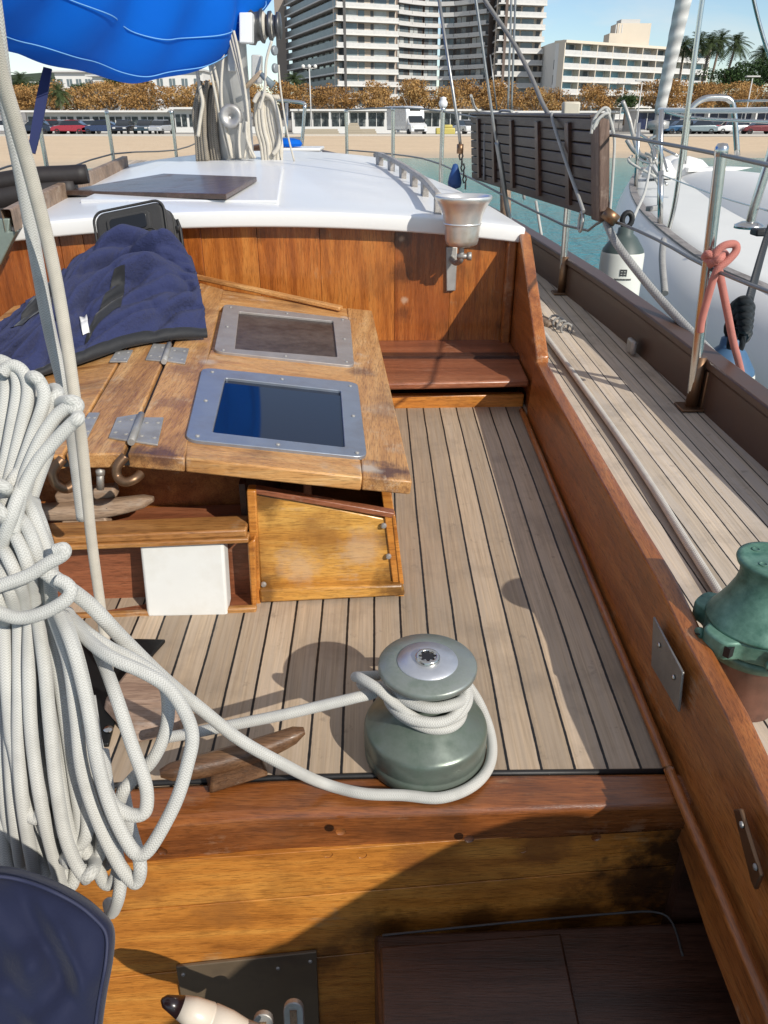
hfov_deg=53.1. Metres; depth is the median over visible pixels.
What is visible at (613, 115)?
beach pavilion
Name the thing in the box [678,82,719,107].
plane tree
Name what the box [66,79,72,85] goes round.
window
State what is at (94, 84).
plane tree
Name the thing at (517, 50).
shroud
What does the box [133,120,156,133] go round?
parked car
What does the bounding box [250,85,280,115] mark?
plane tree
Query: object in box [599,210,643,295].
fender
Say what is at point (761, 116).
window
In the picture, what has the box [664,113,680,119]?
window
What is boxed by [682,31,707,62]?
palm tree
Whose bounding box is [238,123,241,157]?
halyard
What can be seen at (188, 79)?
white house
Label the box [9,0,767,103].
sky
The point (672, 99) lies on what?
plane tree
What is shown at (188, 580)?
white box
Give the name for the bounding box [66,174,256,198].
hatch board
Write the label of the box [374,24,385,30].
window
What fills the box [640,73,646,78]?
window
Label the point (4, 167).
lifeline
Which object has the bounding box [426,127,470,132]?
wall
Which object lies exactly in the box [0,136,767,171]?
beach
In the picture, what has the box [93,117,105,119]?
window
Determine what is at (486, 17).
window
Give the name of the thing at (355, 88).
window
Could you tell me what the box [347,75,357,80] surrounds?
window
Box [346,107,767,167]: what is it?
lifeline
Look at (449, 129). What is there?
pedal boat
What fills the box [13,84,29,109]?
plane tree
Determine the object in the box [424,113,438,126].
window
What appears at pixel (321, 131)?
plank stack
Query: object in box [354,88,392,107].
plane tree
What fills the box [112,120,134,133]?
parked car
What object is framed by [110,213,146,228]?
window
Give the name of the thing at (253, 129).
wall
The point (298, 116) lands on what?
window
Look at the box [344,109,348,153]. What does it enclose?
stanchion
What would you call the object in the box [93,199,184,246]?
camera bag
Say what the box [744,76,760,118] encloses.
street lamp
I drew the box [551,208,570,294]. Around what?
stanchion
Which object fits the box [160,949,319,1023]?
engine panel
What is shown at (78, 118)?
window
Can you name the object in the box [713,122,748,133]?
parked car
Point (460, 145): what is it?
shroud
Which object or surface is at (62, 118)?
window
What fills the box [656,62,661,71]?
window
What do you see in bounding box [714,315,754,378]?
fender
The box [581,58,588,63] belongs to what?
window
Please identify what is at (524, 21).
window
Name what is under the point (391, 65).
window
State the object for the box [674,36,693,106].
palm tree
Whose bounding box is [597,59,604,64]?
window
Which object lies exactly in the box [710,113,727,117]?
window
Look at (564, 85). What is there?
window
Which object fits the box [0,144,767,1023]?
sailing boat
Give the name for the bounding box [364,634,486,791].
sheet winch
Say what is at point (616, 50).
window
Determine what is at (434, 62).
window
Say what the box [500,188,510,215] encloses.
shroud
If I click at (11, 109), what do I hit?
standing line
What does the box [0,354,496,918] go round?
rope coil
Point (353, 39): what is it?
window
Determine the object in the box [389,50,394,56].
window
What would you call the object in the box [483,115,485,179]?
lashing
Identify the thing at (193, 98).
plane tree
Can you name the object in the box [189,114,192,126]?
window
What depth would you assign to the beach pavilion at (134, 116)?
99.72 m
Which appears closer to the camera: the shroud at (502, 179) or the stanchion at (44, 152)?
the shroud at (502, 179)
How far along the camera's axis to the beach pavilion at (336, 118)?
100.61 m
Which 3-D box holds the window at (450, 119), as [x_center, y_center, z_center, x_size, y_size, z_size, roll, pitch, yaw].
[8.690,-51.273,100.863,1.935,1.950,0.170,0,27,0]
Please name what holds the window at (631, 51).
in the hotel
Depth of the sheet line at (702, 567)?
1.90 m
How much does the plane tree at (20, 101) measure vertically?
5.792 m
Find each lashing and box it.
[470,94,512,112]
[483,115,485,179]
[550,112,584,212]
[609,133,615,208]
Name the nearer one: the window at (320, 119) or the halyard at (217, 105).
the halyard at (217, 105)
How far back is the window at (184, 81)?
144.05 m
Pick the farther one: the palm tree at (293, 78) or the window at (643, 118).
the palm tree at (293, 78)
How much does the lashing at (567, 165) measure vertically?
0.329 m
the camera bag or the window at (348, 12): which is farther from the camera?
the window at (348, 12)
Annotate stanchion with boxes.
[40,128,48,165]
[104,110,114,159]
[170,110,177,156]
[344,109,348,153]
[391,107,394,157]
[439,97,447,182]
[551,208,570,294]
[674,143,728,411]
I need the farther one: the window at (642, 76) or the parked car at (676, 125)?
the window at (642, 76)
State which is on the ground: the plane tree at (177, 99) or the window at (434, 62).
the plane tree at (177, 99)
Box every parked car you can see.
[0,120,3,130]
[25,120,53,133]
[45,120,66,133]
[47,120,76,133]
[50,120,87,133]
[69,120,100,133]
[82,120,117,133]
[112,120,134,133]
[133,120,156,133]
[148,120,171,133]
[452,120,472,133]
[646,120,680,133]
[664,120,695,133]
[679,120,717,133]
[697,121,729,133]
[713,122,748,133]
[742,123,767,133]
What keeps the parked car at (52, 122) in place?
on the ground
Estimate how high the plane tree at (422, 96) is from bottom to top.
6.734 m
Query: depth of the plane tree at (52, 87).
112.95 m
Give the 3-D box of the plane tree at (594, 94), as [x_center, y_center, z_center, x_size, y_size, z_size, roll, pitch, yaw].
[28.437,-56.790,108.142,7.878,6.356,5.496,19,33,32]
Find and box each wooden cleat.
[41,482,153,521]
[159,726,304,792]
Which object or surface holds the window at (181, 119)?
in the beach pavilion at (183, 119)
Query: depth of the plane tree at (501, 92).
106.04 m
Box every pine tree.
[684,80,735,106]
[695,61,764,93]
[717,56,767,106]
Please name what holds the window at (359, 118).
in the beach pavilion at (336, 118)
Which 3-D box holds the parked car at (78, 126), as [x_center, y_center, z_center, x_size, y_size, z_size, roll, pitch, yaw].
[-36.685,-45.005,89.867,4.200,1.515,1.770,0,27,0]
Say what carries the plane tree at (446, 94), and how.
on the ground
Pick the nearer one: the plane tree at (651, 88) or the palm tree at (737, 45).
the plane tree at (651, 88)
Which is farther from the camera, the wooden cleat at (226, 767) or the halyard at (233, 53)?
the halyard at (233, 53)
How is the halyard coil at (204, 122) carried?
hanging from the mast
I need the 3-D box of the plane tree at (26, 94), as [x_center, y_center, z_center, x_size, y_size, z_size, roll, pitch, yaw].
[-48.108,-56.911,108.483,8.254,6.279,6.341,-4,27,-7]
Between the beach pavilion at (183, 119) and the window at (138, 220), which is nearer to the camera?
the window at (138, 220)
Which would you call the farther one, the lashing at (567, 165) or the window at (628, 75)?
the window at (628, 75)
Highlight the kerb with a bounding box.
[0,134,767,135]
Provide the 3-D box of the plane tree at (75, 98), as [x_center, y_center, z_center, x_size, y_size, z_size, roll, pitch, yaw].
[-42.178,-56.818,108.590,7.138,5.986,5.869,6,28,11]
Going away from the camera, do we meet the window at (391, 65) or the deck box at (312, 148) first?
the deck box at (312, 148)
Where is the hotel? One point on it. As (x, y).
(623, 52)
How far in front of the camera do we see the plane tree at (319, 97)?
105.47 m
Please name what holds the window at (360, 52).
in the apartment tower at (352, 44)
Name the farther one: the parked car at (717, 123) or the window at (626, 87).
the window at (626, 87)
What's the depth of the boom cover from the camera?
3.30 m
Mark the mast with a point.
(257, 26)
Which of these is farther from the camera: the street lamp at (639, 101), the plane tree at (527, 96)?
the plane tree at (527, 96)
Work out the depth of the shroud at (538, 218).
4.25 m
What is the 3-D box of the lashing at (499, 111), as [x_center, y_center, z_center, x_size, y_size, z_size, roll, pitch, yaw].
[0.544,-2.157,4.073,0.225,0.093,0.422,0,27,0]
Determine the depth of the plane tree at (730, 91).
115.35 m
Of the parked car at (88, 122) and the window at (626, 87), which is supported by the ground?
the parked car at (88, 122)
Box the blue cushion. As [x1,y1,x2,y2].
[283,138,301,146]
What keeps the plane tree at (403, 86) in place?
on the ground
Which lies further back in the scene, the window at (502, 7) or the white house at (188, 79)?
the window at (502, 7)
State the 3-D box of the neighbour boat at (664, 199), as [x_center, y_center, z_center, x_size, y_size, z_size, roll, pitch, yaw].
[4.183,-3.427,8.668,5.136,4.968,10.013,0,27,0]
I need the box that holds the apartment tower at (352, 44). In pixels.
[274,0,398,117]
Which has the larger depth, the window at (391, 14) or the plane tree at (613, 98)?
the window at (391, 14)
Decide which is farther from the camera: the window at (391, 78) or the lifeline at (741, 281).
the window at (391, 78)
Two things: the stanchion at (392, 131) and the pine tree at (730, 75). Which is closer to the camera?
the stanchion at (392, 131)
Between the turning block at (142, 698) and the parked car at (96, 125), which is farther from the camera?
the parked car at (96, 125)
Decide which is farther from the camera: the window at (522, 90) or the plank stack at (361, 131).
the window at (522, 90)
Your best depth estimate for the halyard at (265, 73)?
3.98 m
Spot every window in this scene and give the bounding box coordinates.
[44,117,57,119]
[60,117,73,119]
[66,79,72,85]
[76,117,89,119]
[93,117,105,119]
[109,117,121,122]
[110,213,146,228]
[125,117,137,124]
[141,117,153,119]
[157,79,162,86]
[157,117,170,122]
[169,79,175,86]
[175,114,187,126]
[181,79,187,86]
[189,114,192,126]
[295,113,309,126]
[314,113,328,126]
[332,113,344,126]
[346,9,356,15]
[346,23,356,28]
[346,36,356,42]
[346,49,356,55]
[347,62,356,67]
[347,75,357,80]
[347,87,357,93]
[351,113,364,126]
[358,10,363,15]
[358,23,363,29]
[358,36,363,42]
[358,49,364,55]
[359,62,364,68]
[359,75,364,80]
[369,113,383,126]
[374,0,385,3]
[374,11,385,17]
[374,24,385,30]
[374,37,385,43]
[374,50,385,56]
[374,63,385,68]
[374,75,385,81]
[389,12,394,17]
[389,25,394,30]
[389,38,394,43]
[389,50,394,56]
[389,63,394,68]
[389,75,394,85]
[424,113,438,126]
[432,60,436,68]
[445,113,455,125]
[461,113,470,119]
[483,14,488,22]
[483,25,487,33]
[483,36,487,44]
[497,54,508,61]
[497,66,507,70]
[498,42,508,47]
[500,6,513,10]
[517,89,527,93]
[518,78,528,82]
[519,55,530,59]
[519,66,529,71]
[520,43,531,47]
[521,31,532,35]
[522,19,533,23]
[523,6,534,11]
[562,83,570,88]
[563,70,571,75]
[564,57,572,67]
[565,44,573,49]
[579,71,587,76]
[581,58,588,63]
[582,45,589,50]
[595,72,602,76]
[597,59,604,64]
[598,46,605,51]
[609,84,616,89]
[610,72,617,77]
[612,60,619,69]
[613,47,620,52]
[624,85,630,89]
[625,73,632,77]
[627,61,633,65]
[628,48,635,53]
[638,113,654,128]
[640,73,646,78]
[641,62,647,66]
[643,49,649,54]
[654,74,659,78]
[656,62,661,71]
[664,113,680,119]
[691,113,703,119]
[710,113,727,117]
[737,113,751,124]
[757,113,767,119]
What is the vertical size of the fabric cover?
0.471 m
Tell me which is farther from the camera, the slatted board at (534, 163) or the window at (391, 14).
the window at (391, 14)
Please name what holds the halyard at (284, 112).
attached to the sailing boat at (592, 848)
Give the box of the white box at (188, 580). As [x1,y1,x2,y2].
[140,544,230,615]
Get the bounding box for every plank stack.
[304,129,339,133]
[348,123,359,128]
[348,129,376,133]
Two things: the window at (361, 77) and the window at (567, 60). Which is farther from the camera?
the window at (361, 77)
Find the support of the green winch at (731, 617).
on the sailing boat at (592, 848)
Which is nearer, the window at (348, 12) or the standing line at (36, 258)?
the standing line at (36, 258)
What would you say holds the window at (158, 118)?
in the beach pavilion at (134, 116)
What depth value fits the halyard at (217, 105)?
4.09 m
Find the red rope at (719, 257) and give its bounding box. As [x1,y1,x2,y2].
[697,240,744,371]
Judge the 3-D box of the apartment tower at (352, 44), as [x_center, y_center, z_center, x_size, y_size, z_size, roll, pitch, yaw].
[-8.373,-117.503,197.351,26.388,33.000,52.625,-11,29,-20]
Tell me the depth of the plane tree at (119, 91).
106.50 m
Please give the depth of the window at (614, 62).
170.94 m
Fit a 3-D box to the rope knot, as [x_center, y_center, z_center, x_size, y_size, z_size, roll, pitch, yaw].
[0.742,-1.323,2.594,0.084,0.084,0.046,0,27,0]
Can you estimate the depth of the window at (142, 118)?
99.81 m
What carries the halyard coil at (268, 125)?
hanging from the mast
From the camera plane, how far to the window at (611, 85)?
173.04 m
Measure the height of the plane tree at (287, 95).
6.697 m
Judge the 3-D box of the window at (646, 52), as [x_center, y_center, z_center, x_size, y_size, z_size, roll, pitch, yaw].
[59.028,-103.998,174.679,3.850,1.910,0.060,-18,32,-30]
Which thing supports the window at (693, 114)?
in the beach pavilion at (645, 116)
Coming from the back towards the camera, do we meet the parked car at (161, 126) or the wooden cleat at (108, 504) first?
the parked car at (161, 126)
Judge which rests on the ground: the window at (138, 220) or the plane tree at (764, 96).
the plane tree at (764, 96)
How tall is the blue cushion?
0.058 m
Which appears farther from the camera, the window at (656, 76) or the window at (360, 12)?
the window at (656, 76)
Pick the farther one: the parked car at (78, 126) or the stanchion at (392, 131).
the parked car at (78, 126)
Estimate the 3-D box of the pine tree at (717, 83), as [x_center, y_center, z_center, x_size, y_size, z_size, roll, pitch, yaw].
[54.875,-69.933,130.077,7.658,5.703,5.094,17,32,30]
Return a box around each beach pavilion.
[20,110,175,131]
[169,107,193,132]
[290,109,480,131]
[487,111,619,131]
[622,109,767,131]
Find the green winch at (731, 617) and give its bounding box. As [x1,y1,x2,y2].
[692,542,767,722]
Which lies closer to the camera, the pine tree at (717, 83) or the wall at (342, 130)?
the wall at (342, 130)
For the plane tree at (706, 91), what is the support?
on the ground
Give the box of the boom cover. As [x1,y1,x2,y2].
[2,0,270,153]
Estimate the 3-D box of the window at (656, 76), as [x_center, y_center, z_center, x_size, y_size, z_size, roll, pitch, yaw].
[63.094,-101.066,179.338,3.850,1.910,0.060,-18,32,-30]
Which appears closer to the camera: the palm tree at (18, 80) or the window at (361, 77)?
the palm tree at (18, 80)
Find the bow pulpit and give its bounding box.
[277,99,306,145]
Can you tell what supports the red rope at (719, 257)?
attached to the stanchion at (699, 373)
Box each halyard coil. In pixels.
[192,70,220,160]
[252,91,282,159]
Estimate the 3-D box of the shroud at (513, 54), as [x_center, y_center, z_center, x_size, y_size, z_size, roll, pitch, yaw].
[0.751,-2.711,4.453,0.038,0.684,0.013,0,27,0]
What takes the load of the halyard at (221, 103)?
attached to the mast
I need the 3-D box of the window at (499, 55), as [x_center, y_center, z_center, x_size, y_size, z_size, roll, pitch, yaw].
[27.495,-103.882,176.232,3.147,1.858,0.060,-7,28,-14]
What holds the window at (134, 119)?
in the beach pavilion at (134, 116)
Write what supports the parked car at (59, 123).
on the ground
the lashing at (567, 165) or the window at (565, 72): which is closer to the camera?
the lashing at (567, 165)
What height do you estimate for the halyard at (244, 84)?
0.594 m
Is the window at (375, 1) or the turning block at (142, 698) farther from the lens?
the window at (375, 1)
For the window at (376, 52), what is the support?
in the apartment tower at (352, 44)
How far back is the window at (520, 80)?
179.41 m
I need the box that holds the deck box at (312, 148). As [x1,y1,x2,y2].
[283,146,323,151]
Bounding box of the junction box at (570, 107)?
[561,102,579,112]
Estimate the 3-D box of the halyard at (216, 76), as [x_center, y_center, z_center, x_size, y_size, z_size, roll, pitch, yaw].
[-0.859,-2.186,4.078,0.094,0.566,0.015,0,27,0]
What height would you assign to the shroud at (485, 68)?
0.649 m
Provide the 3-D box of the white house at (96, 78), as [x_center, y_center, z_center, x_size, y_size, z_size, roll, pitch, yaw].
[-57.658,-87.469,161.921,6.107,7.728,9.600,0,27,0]
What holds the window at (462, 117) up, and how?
in the beach pavilion at (336, 118)
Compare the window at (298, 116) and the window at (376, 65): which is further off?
the window at (376, 65)
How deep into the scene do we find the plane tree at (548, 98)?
107.96 m
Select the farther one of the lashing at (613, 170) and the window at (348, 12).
the window at (348, 12)
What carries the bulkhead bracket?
attached to the sailing boat at (592, 848)
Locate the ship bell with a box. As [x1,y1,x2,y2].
[435,193,492,290]
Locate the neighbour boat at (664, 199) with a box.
[608,0,767,388]
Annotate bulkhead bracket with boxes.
[0,218,18,264]
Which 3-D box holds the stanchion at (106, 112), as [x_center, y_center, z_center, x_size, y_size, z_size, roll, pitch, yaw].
[-2.081,-2.764,5.888,0.031,0.557,0.031,0,27,0]
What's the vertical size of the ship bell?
0.317 m
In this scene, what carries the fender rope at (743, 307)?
attached to the neighbour boat at (664, 199)
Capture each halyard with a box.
[208,65,230,158]
[212,63,234,158]
[220,54,232,158]
[229,39,252,158]
[231,33,250,157]
[232,30,249,158]
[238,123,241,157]
[245,121,255,158]
[258,40,272,109]
[278,65,294,160]
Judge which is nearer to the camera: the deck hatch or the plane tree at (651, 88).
the deck hatch
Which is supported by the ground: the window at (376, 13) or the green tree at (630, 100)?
the green tree at (630, 100)
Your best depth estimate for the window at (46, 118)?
99.81 m
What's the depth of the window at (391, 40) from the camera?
177.10 m
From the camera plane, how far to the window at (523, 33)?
175.12 m
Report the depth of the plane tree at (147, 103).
106.52 m
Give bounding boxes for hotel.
[538,19,710,119]
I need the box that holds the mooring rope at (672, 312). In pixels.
[602,221,715,350]
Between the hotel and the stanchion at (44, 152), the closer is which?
the stanchion at (44, 152)
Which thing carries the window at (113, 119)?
in the beach pavilion at (134, 116)
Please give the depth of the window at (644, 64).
175.98 m
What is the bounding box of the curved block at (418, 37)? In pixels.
[397,0,495,110]
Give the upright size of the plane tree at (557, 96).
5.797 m
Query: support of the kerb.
on the ground
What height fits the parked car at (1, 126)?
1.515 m
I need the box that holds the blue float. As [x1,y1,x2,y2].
[448,163,461,188]
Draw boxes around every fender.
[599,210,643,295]
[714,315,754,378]
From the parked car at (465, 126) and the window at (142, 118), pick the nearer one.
the parked car at (465, 126)
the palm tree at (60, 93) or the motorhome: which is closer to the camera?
the motorhome
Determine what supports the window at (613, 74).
in the hotel
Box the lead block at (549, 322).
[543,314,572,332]
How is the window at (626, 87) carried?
in the hotel
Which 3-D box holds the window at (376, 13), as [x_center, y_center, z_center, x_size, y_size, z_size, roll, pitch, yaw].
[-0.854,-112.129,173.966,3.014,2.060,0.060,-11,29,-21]
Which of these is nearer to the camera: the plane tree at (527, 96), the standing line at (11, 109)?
the standing line at (11, 109)
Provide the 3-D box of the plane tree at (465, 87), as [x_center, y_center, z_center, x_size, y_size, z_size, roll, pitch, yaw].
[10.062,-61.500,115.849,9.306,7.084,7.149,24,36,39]
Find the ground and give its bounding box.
[0,112,763,133]
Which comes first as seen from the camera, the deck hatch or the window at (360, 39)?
the deck hatch
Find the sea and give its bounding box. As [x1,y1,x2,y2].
[88,158,764,268]
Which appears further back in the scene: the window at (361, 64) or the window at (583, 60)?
the window at (361, 64)
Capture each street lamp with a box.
[301,64,316,126]
[617,83,630,131]
[635,80,649,132]
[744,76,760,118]
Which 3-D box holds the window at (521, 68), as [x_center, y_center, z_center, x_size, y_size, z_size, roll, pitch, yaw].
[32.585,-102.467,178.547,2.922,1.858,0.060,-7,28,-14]
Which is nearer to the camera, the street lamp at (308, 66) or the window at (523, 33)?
the street lamp at (308, 66)
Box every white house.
[52,71,95,109]
[85,75,118,109]
[154,69,210,109]
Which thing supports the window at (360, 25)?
in the apartment tower at (352, 44)
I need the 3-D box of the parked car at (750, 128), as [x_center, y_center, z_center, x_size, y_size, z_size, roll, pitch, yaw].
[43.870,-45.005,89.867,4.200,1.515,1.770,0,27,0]
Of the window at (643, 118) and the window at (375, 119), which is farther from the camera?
the window at (643, 118)
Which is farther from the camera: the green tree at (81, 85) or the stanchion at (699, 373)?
the green tree at (81, 85)
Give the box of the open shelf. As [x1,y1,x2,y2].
[47,504,256,617]
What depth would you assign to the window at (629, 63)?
173.42 m
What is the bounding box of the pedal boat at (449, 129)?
[435,125,454,133]
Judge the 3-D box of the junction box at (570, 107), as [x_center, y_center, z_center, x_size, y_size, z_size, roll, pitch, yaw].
[0.839,-1.810,3.455,0.075,0.060,0.050,0,27,0]
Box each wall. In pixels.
[252,127,284,132]
[293,127,390,132]
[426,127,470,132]
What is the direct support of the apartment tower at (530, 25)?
on the ground
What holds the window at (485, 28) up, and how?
in the curved block at (418, 37)
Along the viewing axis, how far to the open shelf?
1.51 m
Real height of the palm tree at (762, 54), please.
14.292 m
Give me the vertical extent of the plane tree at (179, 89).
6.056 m
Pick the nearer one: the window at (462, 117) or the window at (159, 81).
the window at (462, 117)
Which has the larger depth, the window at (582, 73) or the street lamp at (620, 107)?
the window at (582, 73)
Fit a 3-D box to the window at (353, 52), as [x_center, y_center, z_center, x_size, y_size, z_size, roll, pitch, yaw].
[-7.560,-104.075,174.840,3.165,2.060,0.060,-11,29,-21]
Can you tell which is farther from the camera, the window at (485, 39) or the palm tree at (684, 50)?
the window at (485, 39)
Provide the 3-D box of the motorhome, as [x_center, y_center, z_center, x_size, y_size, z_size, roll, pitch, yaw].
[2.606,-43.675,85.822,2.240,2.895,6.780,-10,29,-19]
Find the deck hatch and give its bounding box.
[0,274,411,603]
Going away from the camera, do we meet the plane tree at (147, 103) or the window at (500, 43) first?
the plane tree at (147, 103)
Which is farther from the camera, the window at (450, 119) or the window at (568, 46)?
the window at (568, 46)
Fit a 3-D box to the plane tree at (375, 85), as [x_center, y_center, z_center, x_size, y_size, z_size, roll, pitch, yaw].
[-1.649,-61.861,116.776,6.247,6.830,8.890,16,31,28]
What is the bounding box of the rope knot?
[590,106,614,133]
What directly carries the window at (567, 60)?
in the hotel
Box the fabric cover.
[0,866,114,1023]
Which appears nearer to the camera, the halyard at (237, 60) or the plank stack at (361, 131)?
the halyard at (237, 60)
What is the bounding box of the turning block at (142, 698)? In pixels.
[81,638,182,746]
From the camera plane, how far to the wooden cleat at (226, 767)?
1.14 m
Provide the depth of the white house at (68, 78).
161.23 m
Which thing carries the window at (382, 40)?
in the apartment tower at (352, 44)
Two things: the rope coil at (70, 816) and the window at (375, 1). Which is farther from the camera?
the window at (375, 1)
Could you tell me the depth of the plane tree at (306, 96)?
115.03 m
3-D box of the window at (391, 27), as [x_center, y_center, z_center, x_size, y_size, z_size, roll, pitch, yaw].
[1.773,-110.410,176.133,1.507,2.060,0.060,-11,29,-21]
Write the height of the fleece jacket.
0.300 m
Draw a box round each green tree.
[28,77,62,95]
[69,82,97,93]
[101,78,126,88]
[613,92,642,124]
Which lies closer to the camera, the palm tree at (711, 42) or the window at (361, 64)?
the palm tree at (711, 42)
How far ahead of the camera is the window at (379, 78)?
179.54 m
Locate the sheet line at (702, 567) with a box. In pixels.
[545,331,721,592]
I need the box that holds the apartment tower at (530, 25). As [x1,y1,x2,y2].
[488,0,547,110]
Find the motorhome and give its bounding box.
[387,106,426,133]
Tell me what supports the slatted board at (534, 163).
attached to the lifeline at (732, 157)
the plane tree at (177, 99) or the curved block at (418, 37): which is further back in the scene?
the curved block at (418, 37)
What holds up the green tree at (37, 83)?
on the ground
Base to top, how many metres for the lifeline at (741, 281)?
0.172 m
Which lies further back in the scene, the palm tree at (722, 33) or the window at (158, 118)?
the palm tree at (722, 33)
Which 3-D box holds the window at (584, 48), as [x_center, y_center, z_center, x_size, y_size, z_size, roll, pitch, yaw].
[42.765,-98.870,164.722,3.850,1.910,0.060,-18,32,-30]
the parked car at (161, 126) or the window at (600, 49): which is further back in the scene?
the window at (600, 49)
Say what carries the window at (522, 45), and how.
in the apartment tower at (530, 25)
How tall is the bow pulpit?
0.520 m
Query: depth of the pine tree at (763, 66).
135.08 m
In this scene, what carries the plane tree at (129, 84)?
on the ground
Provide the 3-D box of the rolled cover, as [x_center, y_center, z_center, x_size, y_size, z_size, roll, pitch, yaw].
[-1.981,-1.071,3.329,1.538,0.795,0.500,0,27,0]
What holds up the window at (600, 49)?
in the hotel
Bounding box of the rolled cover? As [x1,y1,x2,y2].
[0,164,89,217]
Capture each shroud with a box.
[437,0,466,189]
[474,0,497,141]
[482,0,549,112]
[490,55,496,110]
[495,141,511,219]
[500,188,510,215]
[507,0,511,108]
[510,0,516,109]
[535,201,542,234]
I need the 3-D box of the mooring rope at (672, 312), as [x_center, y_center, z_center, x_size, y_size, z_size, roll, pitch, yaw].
[0.984,-0.587,2.403,0.083,0.485,1.250,-6,28,-12]
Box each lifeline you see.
[0,143,194,169]
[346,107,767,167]
[347,149,767,293]
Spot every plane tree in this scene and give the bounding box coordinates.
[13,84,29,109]
[14,83,68,109]
[14,88,31,109]
[34,79,72,109]
[63,86,106,109]
[69,81,112,109]
[75,80,138,109]
[116,81,174,109]
[117,83,163,109]
[163,85,193,108]
[163,86,196,109]
[184,80,211,106]
[249,84,274,126]
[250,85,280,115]
[267,80,313,119]
[279,84,315,111]
[311,83,357,108]
[314,88,359,108]
[351,80,393,107]
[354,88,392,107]
[382,80,439,108]
[396,78,446,105]
[429,77,482,107]
[431,86,481,108]
[469,80,516,109]
[475,77,524,110]
[513,87,561,110]
[514,86,557,110]
[549,88,589,110]
[557,83,613,110]
[589,85,628,109]
[633,78,688,107]
[635,79,686,108]
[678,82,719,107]
[681,82,722,107]
[714,81,759,107]
[718,83,763,107]
[749,83,767,106]
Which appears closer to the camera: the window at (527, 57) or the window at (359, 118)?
the window at (359, 118)
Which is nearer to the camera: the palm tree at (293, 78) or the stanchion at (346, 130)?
the stanchion at (346, 130)
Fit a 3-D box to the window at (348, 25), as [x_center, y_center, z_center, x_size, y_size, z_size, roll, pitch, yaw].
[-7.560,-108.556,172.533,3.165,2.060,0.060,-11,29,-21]
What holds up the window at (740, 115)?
in the beach pavilion at (645, 116)
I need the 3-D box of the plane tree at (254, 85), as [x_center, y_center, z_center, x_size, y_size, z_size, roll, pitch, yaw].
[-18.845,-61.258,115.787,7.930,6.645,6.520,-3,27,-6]
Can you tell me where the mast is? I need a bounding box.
[211,8,281,159]
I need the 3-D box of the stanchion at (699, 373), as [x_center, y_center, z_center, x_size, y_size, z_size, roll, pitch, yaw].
[0.925,-0.636,2.161,0.127,0.726,0.075,0,27,0]
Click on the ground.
(616, 122)
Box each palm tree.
[11,71,35,119]
[47,83,74,109]
[282,71,306,94]
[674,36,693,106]
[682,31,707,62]
[691,32,724,83]
[706,29,733,105]
[717,32,754,107]
[747,45,766,106]
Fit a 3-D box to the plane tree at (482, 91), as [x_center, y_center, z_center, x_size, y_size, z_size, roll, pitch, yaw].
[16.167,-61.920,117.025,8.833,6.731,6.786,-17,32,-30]
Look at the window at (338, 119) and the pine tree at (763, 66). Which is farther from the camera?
the pine tree at (763, 66)
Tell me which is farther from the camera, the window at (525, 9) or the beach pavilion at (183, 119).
the window at (525, 9)
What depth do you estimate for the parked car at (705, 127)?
88.69 m
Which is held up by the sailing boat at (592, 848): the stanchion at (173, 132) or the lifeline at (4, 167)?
the stanchion at (173, 132)
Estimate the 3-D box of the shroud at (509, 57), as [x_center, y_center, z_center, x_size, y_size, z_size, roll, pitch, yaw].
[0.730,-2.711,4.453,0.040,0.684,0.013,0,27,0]
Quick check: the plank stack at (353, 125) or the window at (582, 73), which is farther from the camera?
the window at (582, 73)
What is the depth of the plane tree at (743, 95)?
108.04 m
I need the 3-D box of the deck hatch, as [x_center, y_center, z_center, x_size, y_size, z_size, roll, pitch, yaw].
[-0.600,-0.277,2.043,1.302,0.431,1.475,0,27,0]
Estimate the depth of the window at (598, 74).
169.53 m
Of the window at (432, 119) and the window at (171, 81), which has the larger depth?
the window at (171, 81)
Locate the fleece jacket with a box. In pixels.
[0,224,207,375]
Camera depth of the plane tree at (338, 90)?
116.12 m
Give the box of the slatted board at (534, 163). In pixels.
[469,112,619,232]
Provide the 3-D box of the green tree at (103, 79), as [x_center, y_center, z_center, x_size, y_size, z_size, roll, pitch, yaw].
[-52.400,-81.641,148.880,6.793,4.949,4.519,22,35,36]
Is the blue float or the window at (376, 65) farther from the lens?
the window at (376, 65)
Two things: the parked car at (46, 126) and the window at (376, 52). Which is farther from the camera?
the window at (376, 52)
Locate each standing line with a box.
[0,0,83,521]
[0,27,113,668]
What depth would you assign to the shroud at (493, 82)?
4.89 m
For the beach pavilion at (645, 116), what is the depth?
103.27 m
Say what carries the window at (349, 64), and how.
in the apartment tower at (352, 44)
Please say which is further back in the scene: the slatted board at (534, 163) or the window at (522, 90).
the window at (522, 90)
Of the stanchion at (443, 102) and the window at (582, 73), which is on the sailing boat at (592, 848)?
the stanchion at (443, 102)
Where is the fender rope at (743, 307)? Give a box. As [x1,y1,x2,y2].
[726,225,767,350]

